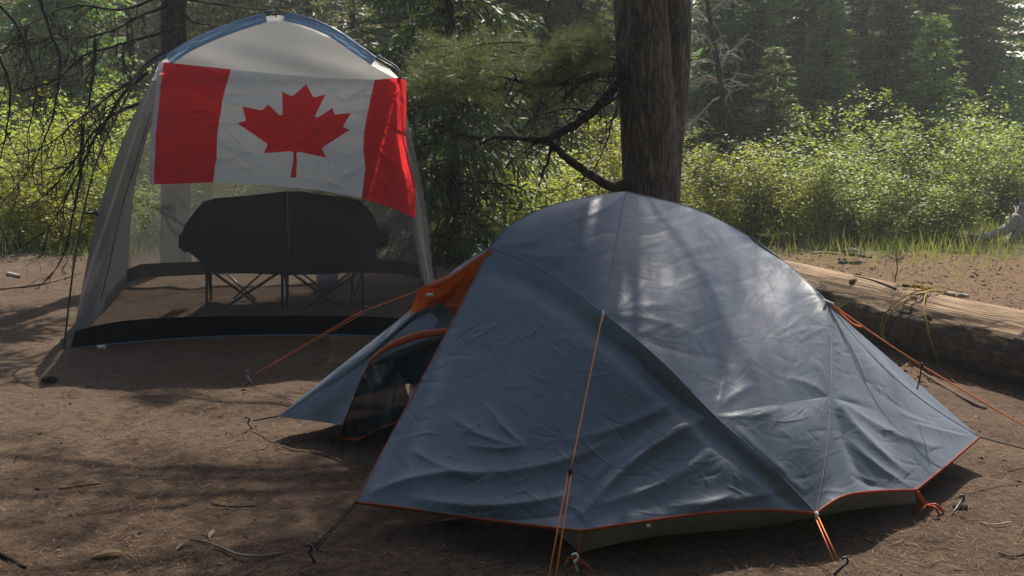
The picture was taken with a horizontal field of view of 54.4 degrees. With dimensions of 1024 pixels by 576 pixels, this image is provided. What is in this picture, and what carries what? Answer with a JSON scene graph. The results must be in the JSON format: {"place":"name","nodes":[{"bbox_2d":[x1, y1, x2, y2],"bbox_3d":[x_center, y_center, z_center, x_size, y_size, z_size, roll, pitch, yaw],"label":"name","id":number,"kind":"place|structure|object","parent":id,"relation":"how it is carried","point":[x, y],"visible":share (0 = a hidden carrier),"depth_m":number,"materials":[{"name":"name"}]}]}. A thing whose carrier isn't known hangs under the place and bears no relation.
{"place":"outdoors","nodes":[
{"label":"outdoors","id":0,"kind":"place"},
{"bbox_2d":[0,150,1023,575],"bbox_3d":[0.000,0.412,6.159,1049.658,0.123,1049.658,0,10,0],"label":"ground","id":1,"kind":"structure","parent":0,"point":[116,410],"depth_m":4.25,"materials":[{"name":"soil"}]},
{"bbox_2d":[0,551,26,568],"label":"stick","id":2,"kind":"object","parent":1,"relation":"on","point":[9,558],"visible":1,"depth_m":3.28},
{"bbox_2d":[0,2,46,160],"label":"spruce tree","id":3,"kind":"object","parent":1,"relation":"on","point":[12,59],"visible":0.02,"depth_m":28.69,"materials":[{"name":"green plant"}]},
{"bbox_2d":[0,0,51,162],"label":"spruce tree","id":4,"kind":"object","parent":1,"relation":"on","point":[4,42],"visible":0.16,"depth_m":18.74,"materials":[{"name":"green plant"}]},
{"bbox_2d":[0,89,78,215],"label":"shrub","id":5,"kind":"object","parent":1,"relation":"on","point":[32,142],"visible":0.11,"depth_m":14.35,"materials":[{"name":"green plant"}]},
{"bbox_2d":[0,0,78,127],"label":"spruce tree","id":6,"kind":"object","parent":1,"relation":"on","point":[20,47],"visible":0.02,"depth_m":20.34,"materials":[{"name":"green plant"}]},
{"bbox_2d":[0,271,83,289],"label":"stick","id":7,"kind":"object","parent":1,"relation":"on","point":[28,285],"visible":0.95,"depth_m":8.68,"materials":[{"name":"wood"}]},
{"bbox_2d":[0,137,91,244],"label":"shrub","id":8,"kind":"object","parent":1,"relation":"on","point":[17,237],"visible":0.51,"depth_m":11.33,"materials":[{"name":"green plant"}]},
{"bbox_2d":[41,376,57,382],"bbox_3d":[-2.570,0.511,5.542,0.086,0.042,0.086,-9,13,-42],"label":"bark chunk","id":9,"kind":"object","parent":1,"relation":"on","point":[50,379],"visible":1,"depth_m":5.52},
{"bbox_2d":[0,81,119,231],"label":"shrub","id":10,"kind":"object","parent":1,"relation":"on","point":[33,133],"visible":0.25,"depth_m":12.39,"materials":[{"name":"green plant"}]},
{"bbox_2d":[32,0,113,159],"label":"spruce tree","id":11,"kind":"object","parent":1,"relation":"on","point":[79,114],"visible":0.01,"depth_m":27.59,"materials":[{"name":"green plant"}]},
{"bbox_2d":[0,163,150,249],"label":"shrub","id":12,"kind":"object","parent":1,"relation":"on","point":[84,229],"visible":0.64,"depth_m":11.05,"materials":[{"name":"green plant"}]},
{"bbox_2d":[0,0,150,194],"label":"spruce tree","id":13,"kind":"object","parent":1,"relation":"on","point":[29,11],"visible":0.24,"depth_m":17.30,"materials":[{"name":"green plant"}]},
{"bbox_2d":[0,142,160,216],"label":"shrub","id":14,"kind":"object","parent":1,"relation":"on","point":[76,167],"visible":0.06,"depth_m":13.90,"materials":[{"name":"green plant"}]},
{"bbox_2d":[26,108,150,227],"bbox_3d":[-5.157,-1.402,12.173,1.461,1.594,1.566,-3,10,-20],"label":"shrub","id":15,"kind":"object","parent":1,"relation":"on","point":[99,162],"visible":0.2,"depth_m":12.01,"materials":[{"name":"green plant"}]},
{"bbox_2d":[77,0,128,124],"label":"spruce tree","id":16,"kind":"object","parent":1,"relation":"on","point":[97,62],"visible":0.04,"depth_m":28.77,"materials":[{"name":"green plant"}]},
{"bbox_2d":[90,548,123,556],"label":"dry leaf","id":17,"kind":"object","parent":1,"relation":"on","point":[108,551],"visible":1,"depth_m":3.32,"materials":[{"name":"plant"}]},
{"bbox_2d":[82,0,156,130],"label":"spruce tree","id":18,"kind":"object","parent":1,"relation":"on","point":[118,24],"visible":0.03,"depth_m":30.62,"materials":[{"name":"green plant"}]},
{"bbox_2d":[80,0,160,125],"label":"spruce tree","id":19,"kind":"object","parent":1,"relation":"on","point":[128,15],"visible":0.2,"depth_m":21.34,"materials":[{"name":"green plant"}]},
{"bbox_2d":[59,60,192,220],"bbox_3d":[-5.327,-2.085,14.164,1.769,2.360,1.896,0,10,-1],"label":"shrub","id":20,"kind":"object","parent":1,"relation":"on","point":[142,173],"visible":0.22,"depth_m":13.91,"materials":[{"name":"green plant"}]},
{"bbox_2d":[93,0,160,152],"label":"spruce tree","id":21,"kind":"object","parent":1,"relation":"on","point":[141,47],"visible":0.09,"depth_m":25.67,"materials":[{"name":"green plant"}]},
{"bbox_2d":[130,1,160,99],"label":"spruce tree","id":22,"kind":"object","parent":1,"relation":"on","point":[150,17],"visible":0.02,"depth_m":30.96,"materials":[{"name":"green plant"}]},
{"bbox_2d":[89,162,202,248],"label":"shrub","id":23,"kind":"object","parent":1,"relation":"on","point":[138,229],"visible":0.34,"depth_m":11.35,"materials":[{"name":"green plant"}]},
{"bbox_2d":[0,0,297,289],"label":"spruce tree","id":24,"kind":"object","parent":1,"relation":"on","point":[175,213],"visible":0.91,"depth_m":8.37,"materials":[{"name":"green plant"}]},
{"bbox_2d":[109,0,257,171],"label":"spruce tree","id":25,"kind":"object","parent":1,"relation":"on","point":[154,16],"visible":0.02,"depth_m":23.93,"materials":[{"name":"green plant"}]},
{"bbox_2d":[140,0,258,85],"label":"spruce tree","id":26,"kind":"object","parent":1,"relation":"on","point":[156,45],"visible":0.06,"depth_m":21.97,"materials":[{"name":"green plant"}]},
{"bbox_2d":[191,182,255,215],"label":"shrub","id":27,"kind":"object","parent":1,"relation":"on","point":[209,196],"visible":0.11,"depth_m":11.93,"materials":[{"name":"green plant"}]},
{"bbox_2d":[211,503,255,507],"bbox_3d":[-1.050,0.818,3.739,0.174,0.010,0.025,1,10,4],"label":"stick","id":28,"kind":"object","parent":1,"relation":"on","point":[233,506],"visible":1,"depth_m":3.73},
{"bbox_2d":[185,530,284,556],"bbox_3d":[-0.947,0.870,3.360,0.385,0.012,0.098,5,11,27],"label":"stick","id":29,"kind":"object","parent":1,"relation":"on","point":[233,552],"visible":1,"depth_m":3.31,"materials":[{"name":"wood"}]},
{"bbox_2d":[188,0,304,191],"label":"spruce tree","id":30,"kind":"object","parent":1,"relation":"on","point":[230,17],"visible":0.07,"depth_m":19.06,"materials":[{"name":"green plant"}]},
{"bbox_2d":[63,10,436,349],"bbox_3d":[-1.896,-0.885,7.423,2.685,2.166,2.507,-1,10,-6],"label":"screen shelter","id":31,"kind":"object","parent":1,"relation":"on","point":[289,43],"visible":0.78,"depth_m":6.62,"materials":[{"name":"grey"}]},
{"bbox_2d":[150,62,415,217],"bbox_3d":[-1.487,-0.974,6.544,1.704,1.007,0.314,0,10,-2],"label":"flag","id":32,"kind":"object","parent":31,"relation":"hanging from","point":[332,135],"visible":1,"depth_m":6.53,"materials":[{"name":"red fabric"}]},
{"bbox_2d":[208,183,308,196],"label":"shrub","id":33,"kind":"object","parent":1,"relation":"on","point":[262,190],"visible":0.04,"depth_m":12.85,"materials":[{"name":"green plant"}]},
{"bbox_2d":[178,191,389,309],"bbox_3d":[-1.756,-0.249,7.750,1.568,1.038,0.571,0,10,0],"label":"camp chair","id":34,"kind":"object","parent":1,"relation":"on","point":[285,234],"visible":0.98,"depth_m":7.48,"materials":[{"name":"black fabric"}]},
{"bbox_2d":[305,544,315,562],"bbox_3d":[-0.648,0.887,3.265,0.021,0.115,0.063,9,13,42],"label":"tent peg","id":35,"kind":"object","parent":1,"relation":"in","point":[310,554],"visible":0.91,"depth_m":3.24,"materials":[{"name":"metal"}]},
{"bbox_2d":[282,0,345,27],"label":"spruce tree","id":36,"kind":"object","parent":1,"relation":"on","point":[331,6],"visible":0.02,"depth_m":29.01,"materials":[{"name":"green plant"}]},
{"bbox_2d":[282,187,348,196],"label":"shrub","id":37,"kind":"object","parent":1,"relation":"on","point":[300,190],"visible":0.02,"depth_m":12.11,"materials":[{"name":"green plant"}]},
{"bbox_2d":[258,0,375,45],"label":"spruce tree","id":38,"kind":"object","parent":1,"relation":"on","point":[337,17],"visible":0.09,"depth_m":20.21,"materials":[{"name":"green plant"}]},
{"bbox_2d":[316,273,338,290],"bbox_3d":[-1.568,-0.071,8.453,0.208,0.180,0.205,0,10,0],"label":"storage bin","id":39,"kind":"object","parent":1,"relation":"on","point":[325,281],"visible":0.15,"depth_m":8.38,"materials":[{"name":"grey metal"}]},
{"bbox_2d":[303,0,385,49],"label":"spruce tree","id":40,"kind":"object","parent":1,"relation":"on","point":[351,14],"visible":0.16,"depth_m":18.29,"materials":[{"name":"green plant"}]},
{"bbox_2d":[321,1,369,42],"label":"spruce tree","id":41,"kind":"object","parent":1,"relation":"on","point":[341,3],"depth_m":30.00,"materials":[{"name":"green plant"}]},
{"bbox_2d":[338,4,413,57],"bbox_3d":[-4.525,-8.488,30.779,4.088,9.896,4.233,9,13,42],"label":"spruce tree","id":42,"kind":"object","parent":1,"relation":"on","point":[361,27],"visible":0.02,"depth_m":30.30,"materials":[{"name":"green plant"}]},
{"bbox_2d":[323,163,439,240],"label":"shrub","id":43,"kind":"object","parent":1,"relation":"on","point":[380,214],"visible":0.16,"depth_m":11.69,"materials":[{"name":"green plant"}]},
{"bbox_2d":[361,155,446,235],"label":"shrub","id":44,"kind":"object","parent":1,"relation":"on","point":[426,205],"visible":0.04,"depth_m":12.59,"materials":[{"name":"green plant"}]},
{"bbox_2d":[342,0,501,205],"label":"spruce tree","id":45,"kind":"object","parent":1,"relation":"on","point":[366,32],"visible":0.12,"depth_m":16.31,"materials":[{"name":"green plant"}]},
{"bbox_2d":[357,0,568,268],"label":"spruce tree","id":46,"kind":"object","parent":1,"relation":"on","point":[451,194],"visible":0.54,"depth_m":10.17,"materials":[{"name":"green plant"}]},
{"bbox_2d":[428,202,529,256],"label":"shrub","id":47,"kind":"object","parent":1,"relation":"on","point":[495,224],"visible":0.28,"depth_m":10.26,"materials":[{"name":"green plant"}]},
{"bbox_2d":[416,0,602,207],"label":"spruce tree","id":48,"kind":"object","parent":1,"relation":"on","point":[531,7],"visible":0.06,"depth_m":16.70,"materials":[{"name":"green plant"}]},
{"bbox_2d":[461,156,559,228],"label":"shrub","id":49,"kind":"object","parent":1,"relation":"on","point":[498,211],"visible":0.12,"depth_m":12.49,"materials":[{"name":"green plant"}]},
{"bbox_2d":[0,0,1023,150],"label":"forest","id":50,"kind":"object","parent":1,"relation":"on","point":[123,38],"depth_m":40.37,"materials":[{"name":"plant"}]},
{"bbox_2d":[473,117,593,210],"bbox_3d":[0.262,-1.675,14.134,1.857,1.542,2.151,5,11,26],"label":"shrub","id":51,"kind":"object","parent":1,"relation":"on","point":[549,131],"visible":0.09,"depth_m":14.34,"materials":[{"name":"green plant"}]},
{"bbox_2d":[480,147,589,231],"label":"shrub","id":52,"kind":"object","parent":1,"relation":"on","point":[565,196],"visible":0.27,"depth_m":11.00,"materials":[{"name":"green plant"}]},
{"bbox_2d":[395,0,690,203],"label":"pine tree","id":53,"kind":"object","parent":1,"relation":"on","point":[649,69],"visible":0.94,"depth_m":7.25,"materials":[{"name":"brown plant"}]},
{"bbox_2d":[484,0,613,158],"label":"spruce tree","id":54,"kind":"object","parent":1,"relation":"on","point":[547,124],"visible":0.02,"depth_m":19.22,"materials":[{"name":"green plant"}]},
{"bbox_2d":[511,0,621,194],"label":"spruce tree","id":55,"kind":"object","parent":1,"relation":"on","point":[573,9],"visible":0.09,"depth_m":17.23,"materials":[{"name":"green plant"}]},
{"bbox_2d":[512,146,622,204],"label":"shrub","id":56,"kind":"object","parent":1,"relation":"on","point":[552,190],"visible":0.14,"depth_m":12.25,"materials":[{"name":"green plant"}]},
{"bbox_2d":[527,97,621,197],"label":"shrub","id":57,"kind":"object","parent":1,"relation":"on","point":[575,146],"visible":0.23,"depth_m":14.45,"materials":[{"name":"green plant"}]},
{"bbox_2d":[561,115,622,196],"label":"shrub","id":58,"kind":"object","parent":1,"relation":"on","point":[614,164],"visible":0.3,"depth_m":11.39,"materials":[{"name":"green plant"}]},
{"bbox_2d":[596,0,619,154],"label":"spruce tree","id":59,"kind":"object","parent":1,"relation":"on","point":[611,15],"depth_m":28.42,"materials":[{"name":"green plant"}]},
{"bbox_2d":[251,191,1023,575],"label":"dome tent","id":60,"kind":"object","parent":1,"relation":"on","point":[587,373],"visible":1,"depth_m":3.68,"materials":[{"name":"blue fabric"}]},
{"bbox_2d":[279,310,438,424],"bbox_3d":[-0.696,0.355,4.399,0.755,0.510,0.154,1,10,5],"label":"door panel","id":61,"kind":"structure","parent":60,"relation":"in","point":[331,404],"depth_m":4.44,"materials":[{"name":"blue fabric"}]},
{"bbox_2d":[336,356,408,440],"bbox_3d":[-0.616,0.496,4.395,0.376,0.409,0.080,5,11,27],"label":"inner door","id":62,"kind":"structure","parent":60,"relation":"in","point":[380,398],"depth_m":4.40,"materials":[{"name":"grey"}]},
{"bbox_2d":[684,0,764,206],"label":"dead tree","id":63,"kind":"object","parent":1,"relation":"on","point":[713,43],"visible":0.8,"depth_m":12.72,"materials":[{"name":"plant"}]},
{"bbox_2d":[681,127,770,224],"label":"shrub","id":64,"kind":"object","parent":1,"relation":"on","point":[699,166],"visible":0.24,"depth_m":13.03,"materials":[{"name":"green plant"}]},
{"bbox_2d":[680,143,785,229],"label":"shrub","id":65,"kind":"object","parent":1,"relation":"on","point":[736,182],"visible":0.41,"depth_m":11.69,"materials":[{"name":"green plant"}]},
{"bbox_2d":[685,1,796,199],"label":"young spruce","id":66,"kind":"object","parent":1,"relation":"on","point":[748,55],"visible":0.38,"depth_m":16.70,"materials":[{"name":"green plant"}]},
{"bbox_2d":[682,126,818,236],"bbox_3d":[2.734,-1.299,12.239,1.672,1.388,1.936,-8,12,-38],"label":"shrub","id":67,"kind":"object","parent":1,"relation":"on","point":[759,203],"visible":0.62,"depth_m":11.96,"materials":[{"name":"green plant"}]},
{"bbox_2d":[681,0,830,197],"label":"spruce tree","id":68,"kind":"object","parent":1,"relation":"on","point":[726,22],"visible":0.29,"depth_m":17.66,"materials":[{"name":"green plant"}]},
{"bbox_2d":[719,46,817,209],"bbox_3d":[3.824,-2.191,14.307,1.504,2.516,1.640,1,10,3],"label":"young spruce","id":69,"kind":"object","parent":1,"relation":"on","point":[773,94],"visible":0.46,"depth_m":14.17,"materials":[{"name":"green plant"}]},
{"bbox_2d":[718,153,819,225],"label":"shrub","id":70,"kind":"object","parent":1,"relation":"on","point":[771,185],"visible":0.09,"depth_m":13.56,"materials":[{"name":"green plant"}]},
{"bbox_2d":[732,144,854,243],"bbox_3d":[3.332,-1.126,11.866,1.203,1.230,1.746,5,11,28],"label":"shrub","id":71,"kind":"object","parent":1,"relation":"on","point":[787,215],"visible":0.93,"depth_m":11.70,"materials":[{"name":"green plant"}]},
{"bbox_2d":[749,0,876,169],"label":"spruce tree","id":72,"kind":"object","parent":1,"relation":"on","point":[798,47],"visible":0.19,"depth_m":18.62,"materials":[{"name":"green plant"}]},
{"bbox_2d":[767,0,886,197],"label":"young spruce","id":73,"kind":"object","parent":1,"relation":"on","point":[815,66],"visible":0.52,"depth_m":16.11,"materials":[{"name":"green plant"}]},
{"bbox_2d":[754,125,903,238],"bbox_3d":[3.943,-1.317,12.438,1.857,1.420,2.150,7,12,35],"label":"shrub","id":74,"kind":"object","parent":1,"relation":"on","point":[864,173],"visible":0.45,"depth_m":12.10,"materials":[{"name":"green plant"}]},
{"bbox_2d":[784,0,889,100],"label":"spruce tree","id":75,"kind":"object","parent":1,"relation":"on","point":[845,32],"visible":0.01,"depth_m":21.08,"materials":[{"name":"green plant"}]},
{"bbox_2d":[762,85,913,213],"bbox_3d":[4.573,-1.942,14.280,1.682,1.936,1.569,-6,11,-32],"label":"shrub","id":76,"kind":"object","parent":1,"relation":"on","point":[817,127],"visible":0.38,"depth_m":14.12,"materials":[{"name":"green plant"}]},
{"bbox_2d":[833,556,848,574],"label":"tent peg","id":77,"kind":"object","parent":1,"relation":"in","point":[842,566],"visible":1,"depth_m":3.19,"materials":[{"name":"metal"}]},
{"bbox_2d":[823,68,876,187],"bbox_3d":[5.842,-2.625,17.293,1.558,2.390,1.429,3,10,16],"label":"young spruce","id":78,"kind":"object","parent":1,"relation":"on","point":[853,76],"visible":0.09,"depth_m":17.19,"materials":[{"name":"green plant"}]},
{"bbox_2d":[798,153,923,242],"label":"shrub","id":79,"kind":"object","parent":1,"relation":"on","point":[859,223],"visible":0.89,"depth_m":11.67,"materials":[{"name":"green plant"}]},
{"bbox_2d":[789,0,946,137],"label":"spruce tree","id":80,"kind":"object","parent":1,"relation":"on","point":[855,25],"visible":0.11,"depth_m":19.23,"materials":[{"name":"green plant"}]},
{"bbox_2d":[811,106,975,228],"bbox_3d":[5.018,-1.609,13.314,2.006,1.666,2.323,1,10,6],"label":"shrub","id":81,"kind":"object","parent":1,"relation":"on","point":[912,134],"visible":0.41,"depth_m":12.97,"materials":[{"name":"green plant"}]},
{"bbox_2d":[835,0,953,185],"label":"young spruce","id":82,"kind":"object","parent":1,"relation":"on","point":[884,69],"visible":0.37,"depth_m":17.49,"materials":[{"name":"green plant"}]},
{"bbox_2d":[879,238,913,282],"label":"pine seedling","id":83,"kind":"object","parent":1,"relation":"on","point":[895,253],"visible":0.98,"depth_m":6.43,"materials":[{"name":"plant"}]},
{"bbox_2d":[855,47,947,204],"bbox_3d":[6.340,-2.547,16.078,1.816,2.692,1.720,2,10,14],"label":"young spruce","id":84,"kind":"object","parent":1,"relation":"on","point":[901,88],"visible":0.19,"depth_m":15.91,"materials":[{"name":"green plant"}]},
{"bbox_2d":[784,260,1023,383],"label":"fallen log","id":85,"kind":"object","parent":1,"relation":"on","point":[980,337],"visible":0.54,"depth_m":5.93,"materials":[{"name":"wood"}]},
{"bbox_2d":[853,275,896,289],"bbox_3d":[2.297,-0.034,6.293,0.280,0.067,0.036,9,13,41],"label":"stick","id":86,"kind":"object","parent":85,"relation":"on","point":[889,286],"visible":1,"depth_m":6.28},
{"bbox_2d":[880,283,960,361],"bbox_3d":[2.587,0.195,6.130,0.437,0.432,0.441,-4,11,-22],"label":"yellow rope","id":87,"kind":"object","parent":85,"relation":"on","point":[924,288],"visible":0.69,"depth_m":6.13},
{"bbox_2d":[862,171,992,244],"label":"shrub","id":88,"kind":"object","parent":1,"relation":"on","point":[912,229],"visible":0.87,"depth_m":11.58,"materials":[{"name":"green plant"}]},
{"bbox_2d":[864,0,1002,112],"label":"spruce tree","id":89,"kind":"object","parent":1,"relation":"on","point":[936,10],"visible":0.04,"depth_m":20.08,"materials":[{"name":"green plant"}]},
{"bbox_2d":[870,11,1000,211],"bbox_3d":[6.442,-2.612,15.185,2.154,3.193,2.040,2,10,14],"label":"young spruce","id":90,"kind":"object","parent":1,"relation":"on","point":[923,102],"visible":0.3,"depth_m":15.04,"materials":[{"name":"green plant"}]},
{"bbox_2d":[889,119,994,215],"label":"shrub","id":91,"kind":"object","parent":1,"relation":"on","point":[930,147],"visible":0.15,"depth_m":14.12,"materials":[{"name":"green plant"}]},
{"bbox_2d":[865,86,1023,235],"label":"shrub","id":92,"kind":"object","parent":1,"relation":"on","point":[974,173],"visible":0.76,"depth_m":12.22,"materials":[{"name":"green plant"}]},
{"bbox_2d":[921,371,986,409],"bbox_3d":[2.369,0.548,5.384,0.031,0.026,0.768,0,10,-1],"label":"stick","id":93,"kind":"object","parent":1,"relation":"on","point":[939,383],"visible":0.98,"depth_m":5.31,"materials":[{"name":"wood"}]},
{"bbox_2d":[950,494,964,515],"bbox_3d":[1.624,0.825,3.673,0.118,0.116,0.016,-5,11,-27],"label":"tent peg","id":94,"kind":"object","parent":1,"relation":"in","point":[959,503],"visible":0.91,"depth_m":3.68,"materials":[{"name":"metal"}]},
{"bbox_2d":[898,0,1023,170],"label":"spruce tree","id":95,"kind":"object","parent":1,"relation":"on","point":[1007,22],"visible":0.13,"depth_m":19.07,"materials":[{"name":"green plant"}]},
{"bbox_2d":[903,133,1023,221],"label":"shrub","id":96,"kind":"object","parent":1,"relation":"on","point":[1006,205],"visible":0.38,"depth_m":14.10,"materials":[{"name":"green plant"}]},
{"bbox_2d":[905,111,1023,222],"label":"shrub","id":97,"kind":"object","parent":1,"relation":"on","point":[963,160],"visible":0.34,"depth_m":13.96,"materials":[{"name":"green plant"}]},
{"bbox_2d":[929,0,1023,190],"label":"young spruce","id":98,"kind":"object","parent":1,"relation":"on","point":[974,77],"visible":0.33,"depth_m":18.13,"materials":[{"name":"green plant"}]},
{"bbox_2d":[955,0,1020,134],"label":"spruce tree","id":99,"kind":"object","parent":1,"relation":"on","point":[990,26],"visible":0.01,"depth_m":24.08,"materials":[{"name":"green plant"}]},
{"bbox_2d":[965,102,1023,208],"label":"shrub","id":100,"kind":"object","parent":1,"relation":"on","point":[1013,138],"visible":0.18,"depth_m":15.26,"materials":[{"name":"green plant"}]},
{"bbox_2d":[975,197,1023,242],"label":"tree stump","id":101,"kind":"object","parent":1,"relation":"on","point":[1016,218],"visible":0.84,"depth_m":11.68,"materials":[{"name":"grey wood"}]},
{"bbox_2d":[978,0,1023,123],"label":"spruce tree","id":102,"kind":"object","parent":1,"relation":"on","point":[1011,45],"visible":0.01,"depth_m":30.54,"materials":[{"name":"green plant"}]},
{"bbox_2d":[978,148,1023,204],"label":"shrub","id":103,"kind":"object","parent":1,"relation":"on","point":[1017,193],"visible":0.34,"depth_m":14.63,"materials":[{"name":"green plant"}]},
{"bbox_2d":[979,58,1023,202],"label":"young spruce","id":104,"kind":"object","parent":1,"relation":"on","point":[1010,91],"visible":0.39,"depth_m":16.73,"materials":[{"name":"green plant"}]},
{"bbox_2d":[981,0,1023,153],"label":"spruce tree","id":105,"kind":"object","parent":1,"relation":"on","point":[1021,19],"visible":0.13,"depth_m":20.45,"materials":[{"name":"green plant"}]},
{"bbox_2d":[998,552,1023,557],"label":"stick","id":106,"kind":"object","parent":1,"relation":"on","point":[1009,556],"visible":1,"depth_m":3.32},
{"bbox_2d":[0,208,1023,292],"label":"grass","id":107,"kind":"structure","parent":0,"point":[912,245],"depth_m":10.82,"materials":[{"name":"plant"}]},
{"bbox_2d":[11,0,1023,81],"label":"sky","id":108,"kind":"structure","parent":0,"point":[694,0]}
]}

